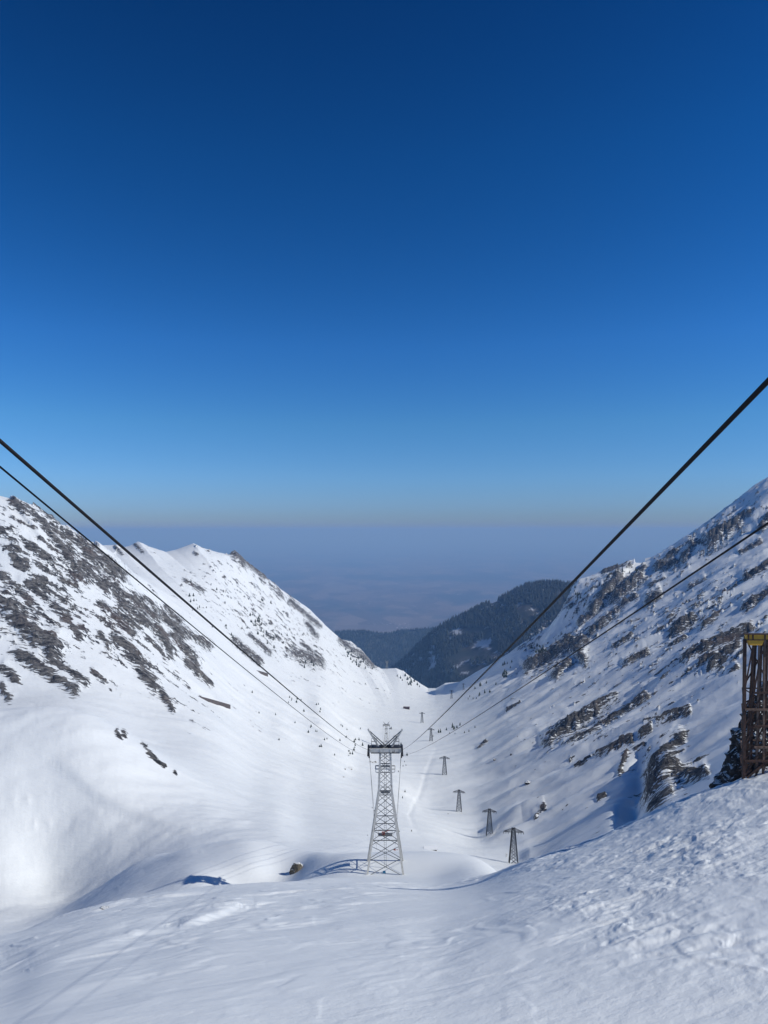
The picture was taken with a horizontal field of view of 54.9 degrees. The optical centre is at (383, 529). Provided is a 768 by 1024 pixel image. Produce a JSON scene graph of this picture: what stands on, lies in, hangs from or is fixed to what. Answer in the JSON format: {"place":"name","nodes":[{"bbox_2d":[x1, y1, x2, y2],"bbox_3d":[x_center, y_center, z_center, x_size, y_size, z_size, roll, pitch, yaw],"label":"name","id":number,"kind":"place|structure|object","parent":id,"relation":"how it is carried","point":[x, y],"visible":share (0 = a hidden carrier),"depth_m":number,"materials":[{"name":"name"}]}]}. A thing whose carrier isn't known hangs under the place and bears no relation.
{"place":"outdoors","nodes":[
{"label":"outdoors","id":0,"kind":"place"},
{"bbox_2d":[0,496,464,854],"bbox_3d":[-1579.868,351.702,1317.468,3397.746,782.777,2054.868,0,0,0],"label":"mountain","id":1,"kind":"structure","parent":0,"point":[132,657],"depth_m":534.82,"materials":[{"name":"white snow"}]},
{"bbox_2d":[199,696,229,708],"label":"retaining wall","id":2,"kind":"structure","parent":1,"relation":"on","point":[225,705],"depth_m":486.59,"materials":[{"name":"grey concrete"}]},
{"bbox_2d":[257,670,267,676],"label":"retaining wall","id":3,"kind":"structure","parent":1,"relation":"on","point":[263,673],"depth_m":737.83,"materials":[{"name":"grey concrete"}]},
{"bbox_2d":[0,496,640,935],"bbox_3d":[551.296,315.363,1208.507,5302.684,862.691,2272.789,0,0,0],"label":"valley floor","id":4,"kind":"structure","parent":0,"point":[94,810],"depth_m":256.07,"materials":[{"name":"white snow"}]},
{"bbox_2d":[383,721,389,744],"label":"cable car tower","id":5,"kind":"structure","parent":4,"relation":"on","point":[386,740],"depth_m":719.17,"materials":[{"name":"metal"}]},
{"bbox_2d":[423,846,437,850],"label":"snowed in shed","id":6,"kind":"object","parent":4,"relation":"on","point":[434,848],"visible":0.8,"depth_m":280.04,"materials":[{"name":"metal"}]},
{"bbox_2d":[439,756,449,774],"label":"power pylon","id":7,"kind":"object","parent":4,"relation":"on","point":[444,758],"visible":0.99,"depth_m":592.08,"materials":[{"name":"metal"}]},
{"bbox_2d":[453,790,464,811],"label":"power pylon","id":8,"kind":"object","parent":4,"relation":"on","point":[459,801],"visible":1,"depth_m":474.89,"materials":[{"name":"metal"}]},
{"bbox_2d":[482,809,496,835],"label":"power pylon","id":9,"kind":"object","parent":4,"relation":"on","point":[488,821],"visible":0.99,"depth_m":394.17,"materials":[{"name":"metal"}]},
{"bbox_2d":[503,827,523,862],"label":"power pylon","id":10,"kind":"object","parent":4,"relation":"on","point":[512,829],"visible":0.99,"depth_m":299.14,"materials":[{"name":"metal"}]},
{"bbox_2d":[336,631,427,668],"bbox_3d":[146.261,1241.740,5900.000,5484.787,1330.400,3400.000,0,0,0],"label":"hills","id":11,"kind":"structure","parent":0,"point":[386,643],"depth_m":5040.82,"materials":[{"name":"green plant"}]},
{"bbox_2d":[332,626,437,668],"bbox_3d":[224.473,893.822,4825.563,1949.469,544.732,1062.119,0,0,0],"label":"forest","id":12,"kind":"object","parent":11,"relation":"on","point":[382,636],"visible":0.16,"depth_m":5052.27,"materials":[{"name":"green plant"}]},
{"bbox_2d":[84,537,680,632],"bbox_3d":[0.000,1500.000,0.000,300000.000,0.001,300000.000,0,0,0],"label":"plain land","id":13,"kind":"structure","parent":0,"point":[382,584],"depth_m":30390.82,"materials":[{"name":"blue"}]},
{"bbox_2d":[0,771,767,1023],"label":"ground","id":14,"kind":"structure","parent":0,"point":[658,916],"depth_m":43.07,"materials":[{"name":"white snow"}]},
{"bbox_2d":[289,862,302,873],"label":"boulder","id":15,"kind":"object","parent":14,"relation":"on","point":[296,867],"visible":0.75,"depth_m":145.59,"materials":[{"name":"grey stone"}]},
{"bbox_2d":[366,728,403,874],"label":"cable car tower","id":16,"kind":"structure","parent":14,"relation":"on","point":[385,749],"depth_m":131.90,"materials":[{"name":"grey metal"}]},
{"bbox_2d":[0,466,359,753],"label":"haul rope","id":17,"kind":"object","parent":16,"relation":"attached to","point":[34,495],"visible":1,"depth_m":9.30,"materials":[{"name":"metal"}]},
{"bbox_2d":[0,439,364,748],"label":"track rope","id":18,"kind":"object","parent":16,"relation":"attached to","point":[36,472],"visible":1,"depth_m":8.85,"materials":[{"name":"metal"}]},
{"bbox_2d":[402,377,767,749],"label":"track rope","id":19,"kind":"object","parent":16,"relation":"attached to","point":[735,414],"visible":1,"depth_m":6.77,"materials":[{"name":"metal"}]},
{"bbox_2d":[406,522,767,754],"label":"haul rope","id":20,"kind":"object","parent":16,"relation":"attached to","point":[727,550],"visible":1,"depth_m":10.07,"materials":[{"name":"metal"}]},
{"bbox_2d":[709,681,767,788],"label":"rock outcrop","id":21,"kind":"object","parent":14,"relation":"on","point":[730,771],"visible":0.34,"depth_m":79.19,"materials":[{"name":"brown stone"}]},
{"bbox_2d":[739,633,767,778],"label":"rusty trestle","id":22,"kind":"object","parent":14,"relation":"on","point":[754,640],"visible":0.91,"depth_m":71.20,"materials":[{"name":"metal"}]},
{"bbox_2d":[0,0,767,537],"label":"sky","id":23,"kind":"structure","parent":0,"point":[269,268],"materials":[{"name":"blue"}]},
{"bbox_2d":[404,584,568,687],"bbox_3d":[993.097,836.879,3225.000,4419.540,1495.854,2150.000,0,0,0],"label":"hill","id":24,"kind":"structure","parent":0,"point":[486,645],"depth_m":2784.83,"materials":[{"name":"green plant"}]},
{"bbox_2d":[390,578,576,687],"bbox_3d":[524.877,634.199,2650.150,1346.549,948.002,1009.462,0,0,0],"label":"forest","id":25,"kind":"object","parent":24,"relation":"on","point":[521,591],"visible":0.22,"depth_m":2852.25,"materials":[{"name":"green plant"}]},
{"bbox_2d":[436,477,767,858],"bbox_3d":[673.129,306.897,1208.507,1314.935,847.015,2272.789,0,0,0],"label":"mountain","id":26,"kind":"structure","parent":0,"point":[634,717],"depth_m":633.26,"materials":[{"name":"white snow"}]}
]}

